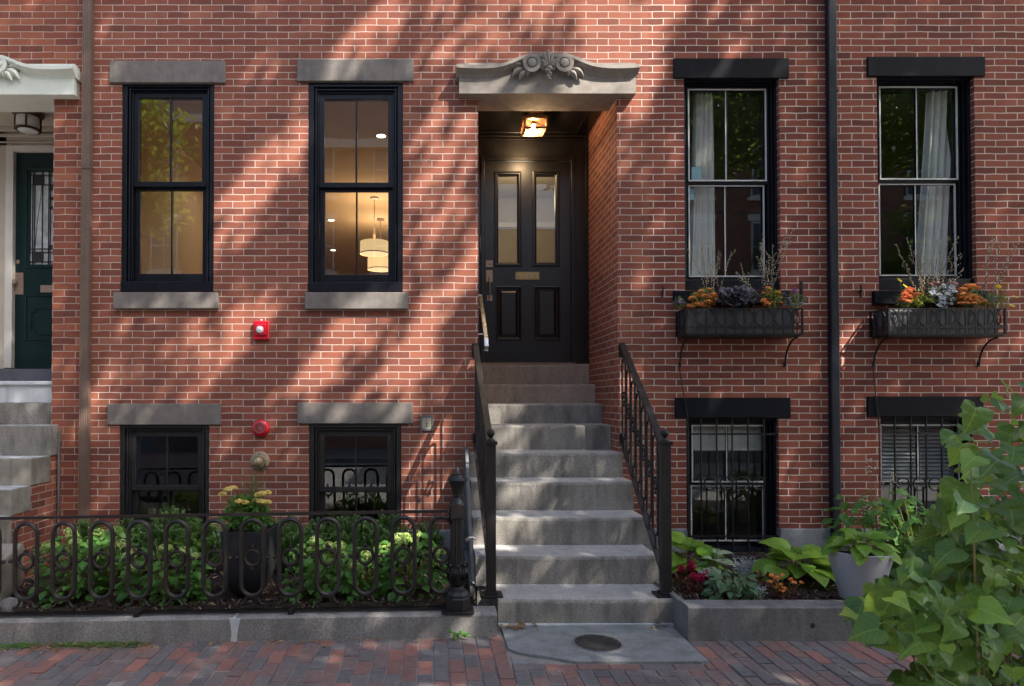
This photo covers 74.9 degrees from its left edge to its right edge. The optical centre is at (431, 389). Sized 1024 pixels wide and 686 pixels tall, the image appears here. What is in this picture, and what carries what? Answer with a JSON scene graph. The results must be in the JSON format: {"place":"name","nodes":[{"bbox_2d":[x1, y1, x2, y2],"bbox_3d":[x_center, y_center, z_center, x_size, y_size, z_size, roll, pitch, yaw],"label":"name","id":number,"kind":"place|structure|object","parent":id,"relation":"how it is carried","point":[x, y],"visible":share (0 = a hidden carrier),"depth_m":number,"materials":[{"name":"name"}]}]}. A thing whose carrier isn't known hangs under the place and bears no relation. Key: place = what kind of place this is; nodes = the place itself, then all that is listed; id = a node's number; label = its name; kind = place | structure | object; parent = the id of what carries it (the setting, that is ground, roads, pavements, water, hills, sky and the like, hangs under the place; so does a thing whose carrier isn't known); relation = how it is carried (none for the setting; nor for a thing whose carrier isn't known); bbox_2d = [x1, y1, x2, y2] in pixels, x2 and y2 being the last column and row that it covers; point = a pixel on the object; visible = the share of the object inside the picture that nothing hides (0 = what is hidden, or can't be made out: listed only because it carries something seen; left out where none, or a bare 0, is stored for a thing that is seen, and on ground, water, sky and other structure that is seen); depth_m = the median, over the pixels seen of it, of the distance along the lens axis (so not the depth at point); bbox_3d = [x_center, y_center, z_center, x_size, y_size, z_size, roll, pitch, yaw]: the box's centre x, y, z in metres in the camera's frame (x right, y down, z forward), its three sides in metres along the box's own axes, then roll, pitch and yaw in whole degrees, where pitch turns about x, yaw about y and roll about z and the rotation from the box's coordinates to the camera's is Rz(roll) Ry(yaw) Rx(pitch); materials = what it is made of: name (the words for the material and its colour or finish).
{"place":"outdoors","nodes":[
{"label":"outdoors","id":0,"kind":"place"},
{"bbox_2d":[10,560,475,611],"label":"mulch","id":1,"kind":"object","parent":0,"point":[271,595],"visible":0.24,"depth_m":5.34,"materials":[{"name":"brown soil"}]},
{"bbox_2d":[0,543,22,600],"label":"stone rubble","id":2,"kind":"object","parent":1,"relation":"on","point":[6,582],"visible":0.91,"depth_m":5.30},
{"bbox_2d":[0,597,22,611],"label":"rock","id":3,"kind":"object","parent":1,"relation":"on","point":[7,604],"visible":0.54,"depth_m":4.98,"materials":[{"name":"stone"}]},
{"bbox_2d":[28,527,109,610],"bbox_3d":[-2.888,1.422,5.319,0.595,0.606,0.547,0,-1,29],"label":"hydrangea bush","id":4,"kind":"object","parent":1,"relation":"on","point":[81,583],"visible":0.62,"depth_m":5.24,"materials":[{"name":"green plant"}]},
{"bbox_2d":[65,518,106,564],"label":"boxwood shrub","id":5,"kind":"object","parent":1,"relation":"on","point":[83,531],"visible":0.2,"depth_m":6.09,"materials":[{"name":"green plant"}]},
{"bbox_2d":[77,526,139,595],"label":"hydrangea bush","id":6,"kind":"object","parent":1,"relation":"on","point":[103,536],"visible":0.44,"depth_m":5.46,"materials":[{"name":"green plant"}]},
{"bbox_2d":[105,518,160,574],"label":"boxwood shrub","id":7,"kind":"object","parent":1,"relation":"on","point":[140,531],"visible":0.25,"depth_m":6.10,"materials":[{"name":"green plant"}]},
{"bbox_2d":[114,541,212,606],"bbox_3d":[-2.125,1.466,5.279,0.780,0.514,0.552,0,-1,0],"label":"hydrangea bush","id":8,"kind":"object","parent":1,"relation":"on","point":[174,578],"visible":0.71,"depth_m":5.20,"materials":[{"name":"green plant"}]},
{"bbox_2d":[138,504,200,575],"bbox_3d":[-2.384,1.377,6.026,0.550,0.666,0.436,0,-1,0],"label":"boxwood shrub","id":9,"kind":"object","parent":1,"relation":"on","point":[176,532],"visible":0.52,"depth_m":5.94,"materials":[{"name":"green plant"}]},
{"bbox_2d":[177,517,222,569],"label":"boxwood shrub","id":10,"kind":"object","parent":1,"relation":"on","point":[212,538],"visible":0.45,"depth_m":6.07,"materials":[{"name":"green plant"}]},
{"bbox_2d":[220,523,278,595],"bbox_3d":[-1.473,1.389,5.379,0.372,0.530,0.372,0,-1,0],"label":"tall planter","id":11,"kind":"object","parent":1,"relation":"on","point":[252,582],"visible":0.63,"depth_m":5.22,"materials":[{"name":"black painted metal"},{"name":"dark soil"}]},
{"bbox_2d":[217,485,273,531],"bbox_3d":[-1.502,0.966,5.350,0.449,0.398,0.320,0,-1,0],"label":"chrysanthemum","id":12,"kind":"object","parent":11,"relation":"on","point":[253,504],"visible":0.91,"depth_m":5.29,"materials":[{"name":"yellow plant"}]},
{"bbox_2d":[270,515,312,570],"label":"boxwood shrub","id":13,"kind":"object","parent":1,"relation":"on","point":[287,535],"visible":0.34,"depth_m":5.97,"materials":[{"name":"green plant"}]},
{"bbox_2d":[292,517,342,566],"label":"boxwood shrub","id":14,"kind":"object","parent":1,"relation":"on","point":[322,536],"visible":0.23,"depth_m":6.05,"materials":[{"name":"green plant"}]},
{"bbox_2d":[281,536,370,605],"bbox_3d":[-0.841,1.439,5.276,0.738,0.575,0.526,0,-1,0],"label":"hydrangea bush","id":15,"kind":"object","parent":1,"relation":"on","point":[330,574],"visible":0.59,"depth_m":5.19,"materials":[{"name":"green plant"}]},
{"bbox_2d":[323,514,382,564],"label":"boxwood shrub","id":16,"kind":"object","parent":1,"relation":"on","point":[346,536],"visible":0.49,"depth_m":5.99,"materials":[{"name":"green plant"}]},
{"bbox_2d":[341,547,389,598],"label":"hydrangea bush","id":17,"kind":"object","parent":1,"relation":"on","point":[368,578],"visible":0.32,"depth_m":5.36,"materials":[{"name":"green plant"}]},
{"bbox_2d":[360,509,411,568],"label":"boxwood shrub","id":18,"kind":"object","parent":1,"relation":"on","point":[384,533],"visible":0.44,"depth_m":6.06,"materials":[{"name":"green plant"}]},
{"bbox_2d":[370,530,448,601],"bbox_3d":[-0.165,1.427,5.328,0.643,0.595,0.515,0,-1,0],"label":"hydrangea bush","id":19,"kind":"object","parent":1,"relation":"on","point":[399,581],"visible":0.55,"depth_m":5.27,"materials":[{"name":"green plant"}]},
{"bbox_2d":[409,519,445,564],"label":"boxwood shrub","id":20,"kind":"object","parent":1,"relation":"on","point":[437,537],"visible":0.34,"depth_m":6.12,"materials":[{"name":"green plant"}]},
{"bbox_2d":[237,469,271,531],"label":"ornamental grass","id":21,"kind":"object","parent":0,"point":[253,488],"depth_m":5.43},
{"bbox_2d":[3,625,1017,685],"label":"pavement bedding","id":22,"kind":"object","parent":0,"point":[509,655],"depth_m":4.24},
{"bbox_2d":[0,606,496,644],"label":"granite curb","id":23,"kind":"structure","parent":22,"relation":"on","point":[481,621],"depth_m":4.71,"materials":[{"name":"stone"}]},
{"bbox_2d":[0,509,451,616],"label":"iron fence","id":24,"kind":"object","parent":23,"relation":"on","point":[136,611],"visible":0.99,"depth_m":4.82,"materials":[{"name":"brown metal"}]},
{"bbox_2d":[442,467,475,613],"bbox_3d":[0.194,1.075,4.792,0.249,1.029,0.205,0,-1,0],"label":"cast iron post","id":25,"kind":"object","parent":23,"relation":"on","point":[457,599],"visible":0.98,"depth_m":4.76,"materials":[{"name":"brown metal"}]},
{"bbox_2d":[463,364,673,628],"bbox_3d":[1.076,0.779,6.489,1.552,2.201,3.200,0,-1,0],"label":"stone stoop","id":26,"kind":"object","parent":22,"relation":"on","point":[572,549],"visible":0.83,"depth_m":5.90,"materials":[{"name":"grey stone"}]},
{"bbox_2d":[472,343,502,598],"bbox_3d":[0.449,0.557,5.736,0.170,2.043,1.518,0,-1,0],"label":"stair railing","id":27,"kind":"object","parent":26,"relation":"on","point":[484,443],"visible":1,"depth_m":5.26,"materials":[{"name":"brown metal"}]},
{"bbox_2d":[618,343,678,597],"bbox_3d":[1.791,0.554,5.736,0.173,2.048,1.522,0,-1,1],"label":"stair railing","id":28,"kind":"object","parent":26,"relation":"on","point":[662,551],"visible":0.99,"depth_m":5.44,"materials":[{"name":"brown metal"}]},
{"bbox_2d":[501,625,707,663],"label":"paving slab","id":29,"kind":"structure","parent":22,"relation":"on","point":[660,644],"depth_m":4.50,"materials":[{"name":"concrete"}]},
{"bbox_2d":[572,634,623,652],"bbox_3d":[1.135,1.736,4.542,0.342,0.006,0.342,0,-1,0],"label":"manhole cover","id":30,"kind":"object","parent":29,"relation":"on","point":[597,643],"visible":1,"depth_m":4.53,"materials":[{"name":"metal"}]},
{"bbox_2d":[655,581,953,640],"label":"concrete curb","id":31,"kind":"structure","parent":22,"relation":"on","point":[757,620],"depth_m":4.63,"materials":[{"name":"concrete"}]},
{"bbox_2d":[828,544,893,598],"bbox_3d":[3.110,1.342,4.820,0.428,0.352,0.428,0,-1,0],"label":"grey pot","id":32,"kind":"object","parent":31,"relation":"on","point":[851,578],"visible":0.46,"depth_m":4.70,"materials":[{"name":"ceramic"}]},
{"bbox_2d":[820,528,902,566],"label":"hosta","id":33,"kind":"object","parent":32,"relation":"in","point":[858,549],"visible":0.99,"depth_m":4.74,"materials":[{"name":"green plant"}]},
{"bbox_2d":[0,637,1021,685],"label":"brick sidewalk","id":34,"kind":"structure","parent":0,"point":[26,666],"depth_m":4.21,"materials":[{"name":"brick"}]},
{"bbox_2d":[0,640,149,650],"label":"weeds","id":35,"kind":"object","parent":34,"relation":"on","point":[63,645],"visible":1,"depth_m":4.65,"materials":[{"name":"green plant"}]},
{"bbox_2d":[4,637,442,653],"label":"leaf litter","id":36,"kind":"object","parent":34,"relation":"on","point":[125,643],"visible":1,"depth_m":4.64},
{"bbox_2d":[447,629,470,639],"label":"weed","id":37,"kind":"object","parent":34,"relation":"on","point":[455,634],"visible":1,"depth_m":4.64,"materials":[{"name":"green plant"}]},
{"bbox_2d":[838,378,1023,685],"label":"heart leaf vine","id":38,"kind":"object","parent":34,"relation":"on","point":[926,606],"visible":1,"depth_m":2.19,"materials":[{"name":"plant"}]},
{"bbox_2d":[672,550,1015,599],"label":"mulch","id":39,"kind":"object","parent":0,"point":[811,587],"visible":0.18,"depth_m":5.30,"materials":[{"name":"brown soil"}]},
{"bbox_2d":[672,564,689,589],"bbox_3d":[1.998,1.497,5.266,0.182,0.215,0.209,0,-1,0],"label":"crimson celosia","id":40,"kind":"object","parent":39,"relation":"on","point":[681,569],"visible":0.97,"depth_m":5.27,"materials":[{"name":"red plant"}]},
{"bbox_2d":[652,531,723,574],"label":"hosta","id":41,"kind":"object","parent":39,"relation":"on","point":[681,540],"visible":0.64,"depth_m":5.60,"materials":[{"name":"green plant"}]},
{"bbox_2d":[681,559,698,589],"bbox_3d":[2.048,1.459,5.223,0.184,0.242,0.159,-1,-1,38],"label":"crimson celosia","id":42,"kind":"object","parent":39,"relation":"on","point":[689,567],"visible":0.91,"depth_m":5.21,"materials":[{"name":"red plant"}]},
{"bbox_2d":[682,571,704,596],"bbox_3d":[2.004,1.504,5.093,0.200,0.217,0.161,0,-1,-18],"label":"crimson celosia","id":43,"kind":"object","parent":39,"relation":"on","point":[692,576],"visible":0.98,"depth_m":5.07,"materials":[{"name":"red plant"}]},
{"bbox_2d":[687,572,713,596],"bbox_3d":[2.049,1.494,5.053,0.216,0.200,0.187,0,-1,0],"label":"crimson celosia","id":44,"kind":"object","parent":39,"relation":"on","point":[700,578],"visible":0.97,"depth_m":5.04,"materials":[{"name":"red plant"}]},
{"bbox_2d":[697,548,734,573],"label":"variegated plant","id":45,"kind":"object","parent":39,"relation":"on","point":[724,561],"visible":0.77,"depth_m":5.45,"materials":[{"name":"green plant"}]},
{"bbox_2d":[700,570,762,599],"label":"green plant","id":46,"kind":"object","parent":39,"relation":"on","point":[722,586],"visible":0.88,"depth_m":4.88,"materials":[{"name":"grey plant"}]},
{"bbox_2d":[732,554,758,576],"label":"silver bush","id":47,"kind":"object","parent":39,"relation":"on","point":[744,569],"visible":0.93,"depth_m":5.55,"materials":[{"name":"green plant"}]},
{"bbox_2d":[748,584,767,599],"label":"silver bush","id":48,"kind":"object","parent":39,"relation":"on","point":[762,589],"visible":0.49,"depth_m":4.91,"materials":[{"name":"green plant"}]},
{"bbox_2d":[747,570,777,588],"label":"burgundy plant","id":49,"kind":"object","parent":39,"relation":"on","point":[767,584],"visible":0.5,"depth_m":5.17,"materials":[{"name":"green plant"}]},
{"bbox_2d":[767,573,803,598],"bbox_3d":[2.603,1.460,4.922,0.319,0.217,0.205,1,-1,-30],"label":"orange begonia","id":50,"kind":"object","parent":39,"relation":"on","point":[778,587],"visible":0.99,"depth_m":4.91,"materials":[{"name":"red plant"}]},
{"bbox_2d":[750,537,834,588],"bbox_3d":[2.993,1.405,5.413,0.670,0.342,0.681,-1,-1,34],"label":"hosta","id":51,"kind":"object","parent":39,"relation":"on","point":[784,551],"visible":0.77,"depth_m":5.37,"materials":[{"name":"green plant"}]},
{"bbox_2d":[821,484,934,579],"bbox_3d":[3.765,1.207,5.573,0.894,0.823,0.716,0,-1,0],"label":"leafy bush","id":52,"kind":"object","parent":39,"relation":"on","point":[862,521],"visible":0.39,"depth_m":5.53,"materials":[{"name":"green plant"}]},
{"bbox_2d":[866,499,965,582],"bbox_3d":[3.872,1.252,5.279,0.791,0.730,0.692,0,-1,0],"label":"leafy bush","id":53,"kind":"object","parent":39,"relation":"on","point":[894,522],"visible":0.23,"depth_m":5.28,"materials":[{"name":"green plant"}]},
{"label":"ground","id":54,"kind":"structure","parent":0,"visible":0},
{"bbox_2d":[0,369,60,579],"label":"stone steps","id":55,"kind":"structure","parent":54,"relation":"on","point":[30,440],"depth_m":6.34,"materials":[{"name":"grey stone"}]},
{"bbox_2d":[0,0,82,561],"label":"brick row house","id":56,"kind":"structure","parent":54,"relation":"on","point":[40,174],"depth_m":6.55,"materials":[{"name":"red brick"},{"name":"cream paint"}]},
{"bbox_2d":[11,112,44,134],"bbox_3d":[-4.263,-2.820,6.994,0.304,0.219,0.304,0,-1,0],"label":"flush ceiling lamp","id":57,"kind":"object","parent":56,"relation":"attached to","point":[28,123],"visible":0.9,"depth_m":6.93,"materials":[{"name":"glass"}]},
{"bbox_2d":[12,153,53,367],"bbox_3d":[-4.204,-1.448,7.411,0.965,2.420,0.104,0,-1,0],"label":"door","id":58,"kind":"structure","parent":56,"relation":"in","point":[32,282],"depth_m":7.43,"materials":[{"name":"green paint"}]},
{"bbox_2d":[90,0,650,564],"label":"brick row house","id":59,"kind":"structure","parent":54,"relation":"on","point":[242,154],"depth_m":6.54,"materials":[{"name":"brick"}]},
{"bbox_2d":[78,0,94,536],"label":"downpipe","id":60,"kind":"object","parent":59,"relation":"attached to","point":[87,170],"visible":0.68,"depth_m":6.46,"materials":[{"name":"metal"}]},
{"bbox_2d":[120,425,209,545],"bbox_3d":[-2.621,0.958,6.602,0.875,1.213,0.243,0,-1,0],"label":"window","id":61,"kind":"structure","parent":59,"relation":"in","point":[130,490],"depth_m":6.54,"materials":[{"name":"grey paint"}]},
{"bbox_2d":[121,84,214,291],"bbox_3d":[-2.605,-1.993,6.647,0.908,2.069,0.243,0,-1,0],"label":"window","id":62,"kind":"structure","parent":59,"relation":"in","point":[133,280],"depth_m":6.59,"materials":[{"name":"blue paint"}]},
{"bbox_2d":[250,451,269,470],"bbox_3d":[-1.682,0.699,6.438,0.190,0.190,0.103,0,-1,0],"label":"standpipe cap","id":63,"kind":"object","parent":59,"relation":"attached to","point":[259,460],"visible":1,"depth_m":6.46,"materials":[{"name":"beige metal"}]},
{"bbox_2d":[252,419,269,436],"bbox_3d":[-1.672,0.379,6.464,0.172,0.172,0.060,0,-1,0],"label":"alarm bell","id":64,"kind":"object","parent":59,"relation":"attached to","point":[260,427],"visible":1,"depth_m":6.44,"materials":[{"name":"red metal"}]},
{"bbox_2d":[253,319,269,339],"bbox_3d":[-1.668,-0.587,6.469,0.156,0.204,0.079,0,-1,0],"label":"fire strobe","id":65,"kind":"object","parent":59,"relation":"attached to","point":[261,329],"visible":1,"depth_m":6.46,"materials":[{"name":"red plastic"}]},
{"bbox_2d":[309,424,400,531],"bbox_3d":[-0.754,0.952,6.602,0.898,1.224,0.243,0,-1,0],"label":"window","id":66,"kind":"structure","parent":59,"relation":"in","point":[318,490],"depth_m":6.54,"materials":[{"name":"grey paint"}]},
{"bbox_2d":[308,83,402,291],"bbox_3d":[-0.755,-2.001,6.647,0.928,2.085,0.243,0,-1,0],"label":"window","id":67,"kind":"structure","parent":59,"relation":"in","point":[319,93],"depth_m":6.58,"materials":[{"name":"blue paint"}]},
{"bbox_2d":[360,196,387,256],"bbox_3d":[-0.952,-2.685,10.943,0.476,0.971,0.476,0,-1,0],"label":"pendant lamp","id":68,"kind":"object","parent":59,"relation":"hanging from","point":[374,247],"visible":0.95,"depth_m":10.79,"materials":[{"name":"brown fabric"}]},
{"bbox_2d":[367,218,387,271],"bbox_3d":[-0.954,-2.664,12.242,0.476,0.973,0.476,0,-1,0],"label":"pendant lamp","id":69,"kind":"object","parent":59,"relation":"hanging from","point":[377,264],"visible":0.77,"depth_m":12.05,"materials":[{"name":"brown fabric"}]},
{"bbox_2d":[420,415,432,430],"bbox_3d":[-0.051,0.330,6.484,0.128,0.152,0.021,0,-1,0],"label":"key switch box","id":70,"kind":"object","parent":59,"relation":"attached to","point":[426,422],"visible":1,"depth_m":6.48,"materials":[{"name":"grey metal"}]},
{"bbox_2d":[478,295,488,350],"bbox_3d":[0.507,-0.699,6.803,0.103,0.651,0.671,0,-1,0],"label":"wall handrail","id":71,"kind":"object","parent":59,"relation":"attached to","point":[484,326],"depth_m":6.69,"materials":[{"name":"metal"}]},
{"bbox_2d":[484,162,570,362],"bbox_3d":[1.119,-1.491,7.750,1.005,2.363,0.118,0,-1,0],"label":"door","id":72,"kind":"structure","parent":59,"relation":"in","point":[528,302],"depth_m":7.75,"materials":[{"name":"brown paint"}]},
{"bbox_2d":[520,111,548,136],"bbox_3d":[1.105,-2.876,7.165,0.280,0.203,0.280,0,-1,0],"label":"porch lantern","id":73,"kind":"object","parent":59,"relation":"attached to","point":[532,120],"visible":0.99,"depth_m":7.10,"materials":[{"name":"glass"}]},
{"bbox_2d":[645,0,1023,552],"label":"brick row house","id":74,"kind":"structure","parent":54,"relation":"on","point":[756,68],"depth_m":6.54,"materials":[{"name":"brick"}]},
{"bbox_2d":[690,93,715,275],"bbox_3d":[2.751,-2.094,6.782,0.314,2.045,0.077,0,-1,0],"label":"curtain","id":75,"kind":"object","parent":74,"relation":"hanging from","point":[702,215],"visible":0.71,"depth_m":6.78,"materials":[{"name":"fabric"}]},
{"bbox_2d":[693,426,761,449],"bbox_3d":[2.989,0.476,6.689,0.742,0.278,0.020,0,-1,0],"label":"roller shade","id":76,"kind":"object","parent":74,"relation":"attached to","point":[709,442],"visible":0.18,"depth_m":6.69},
{"bbox_2d":[686,418,775,551],"bbox_3d":[2.944,0.945,6.655,0.902,1.318,0.273,0,-1,0],"label":"window","id":77,"kind":"structure","parent":74,"relation":"in","point":[770,423],"depth_m":6.60,"materials":[{"name":"black paint"}]},
{"bbox_2d":[684,81,778,289],"bbox_3d":[2.958,-2.022,6.700,0.936,2.098,0.273,0,-1,0],"label":"window","id":78,"kind":"structure","parent":74,"relation":"in","point":[766,183],"depth_m":6.65,"materials":[{"name":"black paint"}]},
{"bbox_2d":[689,418,778,548],"bbox_3d":[2.965,0.925,6.513,0.921,1.287,0.025,0,-1,0],"label":"window grille","id":79,"kind":"object","parent":74,"relation":"attached to","point":[736,483],"depth_m":6.51,"materials":[{"name":"black metal"}]},
{"bbox_2d":[675,308,803,366],"bbox_3d":[2.935,-0.492,6.362,1.100,0.539,0.293,0,-1,0],"label":"window box","id":80,"kind":"object","parent":74,"relation":"attached to","point":[735,323],"visible":1,"depth_m":6.25,"materials":[{"name":"metal"}]},
{"bbox_2d":[671,295,684,309],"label":"violet flower","id":81,"kind":"object","parent":80,"relation":"on","point":[681,303],"visible":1,"depth_m":6.30,"materials":[{"name":"grey plant"}]},
{"bbox_2d":[679,366,688,536],"bbox_3d":[2.457,0.635,6.459,0.097,1.729,0.010,0,-1,0],"label":"irrigation tube","id":82,"kind":"object","parent":80,"relation":"hanging from","point":[688,448],"visible":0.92,"depth_m":6.46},
{"bbox_2d":[685,287,718,307],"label":"orange flower","id":83,"kind":"object","parent":80,"relation":"on","point":[704,302],"visible":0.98,"depth_m":6.29,"materials":[{"name":"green plant"}]},
{"bbox_2d":[689,239,734,307],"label":"budded twigs","id":84,"kind":"object","parent":80,"relation":"in","point":[708,277],"visible":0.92,"depth_m":6.35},
{"bbox_2d":[716,284,762,307],"bbox_3d":[2.922,-0.875,6.293,0.522,0.257,0.239,0,-1,0],"label":"dark heuchera","id":85,"kind":"object","parent":80,"relation":"on","point":[745,293],"visible":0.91,"depth_m":6.26,"materials":[{"name":"purple plant"}]},
{"bbox_2d":[736,229,793,307],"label":"budded twigs","id":86,"kind":"object","parent":80,"relation":"in","point":[761,265],"visible":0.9,"depth_m":6.35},
{"bbox_2d":[759,286,782,307],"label":"orange flower","id":87,"kind":"object","parent":80,"relation":"on","point":[769,301],"visible":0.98,"depth_m":6.29,"materials":[{"name":"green plant"}]},
{"bbox_2d":[784,291,805,307],"bbox_3d":[3.441,-0.846,6.313,0.213,0.182,0.164,0,-1,0],"label":"white lobelia","id":88,"kind":"object","parent":80,"relation":"on","point":[790,304],"visible":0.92,"depth_m":6.29,"materials":[{"name":"grey plant"}]},
{"bbox_2d":[825,0,840,535],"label":"downpipe","id":89,"kind":"object","parent":74,"relation":"attached to","point":[832,276],"visible":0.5,"depth_m":6.46,"materials":[{"name":"metal"}]},
{"bbox_2d":[882,426,949,480],"bbox_3d":[4.975,0.640,6.741,0.798,0.584,0.040,0,-1,0],"label":"venetian blind","id":90,"kind":"object","parent":74,"relation":"attached to","point":[913,453],"visible":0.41,"depth_m":6.74,"materials":[{"name":"plastic"}]},
{"bbox_2d":[882,417,959,536],"bbox_3d":[4.862,0.919,6.513,0.881,1.299,0.025,0,-1,0],"label":"window grille","id":91,"kind":"object","parent":74,"relation":"attached to","point":[909,483],"depth_m":6.51,"materials":[{"name":"black metal"}]},
{"bbox_2d":[880,417,967,547],"bbox_3d":[4.848,0.939,6.655,0.898,1.330,0.273,0,-1,0],"label":"window","id":92,"kind":"structure","parent":74,"relation":"in","point":[885,421],"depth_m":6.60,"materials":[{"name":"black paint"}]},
{"bbox_2d":[877,79,973,289],"bbox_3d":[4.875,-2.032,6.701,0.958,2.117,0.273,0,-1,0],"label":"window","id":93,"kind":"structure","parent":74,"relation":"in","point":[958,90],"depth_m":6.65,"materials":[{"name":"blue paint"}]},
{"bbox_2d":[917,90,950,274],"bbox_3d":[5.151,-2.119,6.783,0.417,2.037,0.080,0,-1,0],"label":"curtain","id":94,"kind":"object","parent":74,"relation":"hanging from","point":[933,208],"visible":0.81,"depth_m":6.78,"materials":[{"name":"fabric"}]},
{"bbox_2d":[869,308,1006,366],"bbox_3d":[4.838,-0.492,6.362,1.111,0.539,0.293,0,-1,0],"label":"window box","id":95,"kind":"object","parent":74,"relation":"attached to","point":[935,323],"visible":1,"depth_m":6.25,"materials":[{"name":"metal"}]},
{"bbox_2d":[872,364,880,499],"bbox_3d":[4.334,0.434,6.462,0.069,1.356,0.010,0,-1,0],"label":"irrigation tube","id":96,"kind":"object","parent":95,"relation":"hanging from","point":[878,431],"visible":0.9,"depth_m":6.46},
{"bbox_2d":[896,287,923,307],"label":"coral flower","id":97,"kind":"object","parent":95,"relation":"on","point":[909,295],"visible":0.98,"depth_m":6.28,"materials":[{"name":"orange plant"}]},
{"bbox_2d":[895,230,962,307],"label":"budded twigs","id":98,"kind":"object","parent":95,"relation":"in","point":[936,277],"visible":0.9,"depth_m":6.38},
{"bbox_2d":[920,281,960,307],"bbox_3d":[4.880,-0.908,6.366,0.470,0.325,0.195,0,-1,0],"label":"dark heuchera","id":99,"kind":"object","parent":95,"relation":"on","point":[934,283],"visible":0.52,"depth_m":6.34,"materials":[{"name":"grey plant"}]},
{"bbox_2d":[928,283,957,307],"bbox_3d":[4.849,-0.881,6.303,0.341,0.270,0.206,0,-1,0],"label":"silver heuchera","id":100,"kind":"object","parent":95,"relation":"on","point":[944,300],"visible":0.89,"depth_m":6.28,"materials":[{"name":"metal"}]},
{"bbox_2d":[954,283,987,307],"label":"orange flower","id":101,"kind":"object","parent":95,"relation":"on","point":[969,299],"visible":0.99,"depth_m":6.28,"materials":[{"name":"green plant"}]},
{"bbox_2d":[983,293,1010,307],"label":"lavender flower","id":102,"kind":"object","parent":95,"relation":"in","point":[992,297],"visible":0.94,"depth_m":6.31,"materials":[{"name":"green plant"}]},
{"bbox_2d":[979,238,1019,307],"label":"budded twigs","id":103,"kind":"object","parent":95,"relation":"in","point":[996,265],"visible":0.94,"depth_m":6.37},
{"bbox_2d":[993,283,1017,308],"bbox_3d":[5.458,-0.887,6.309,0.216,0.266,0.135,0,-1,20],"label":"yellow marguerite","id":104,"kind":"object","parent":95,"relation":"on","point":[999,286],"visible":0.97,"depth_m":6.32,"materials":[{"name":"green plant"}]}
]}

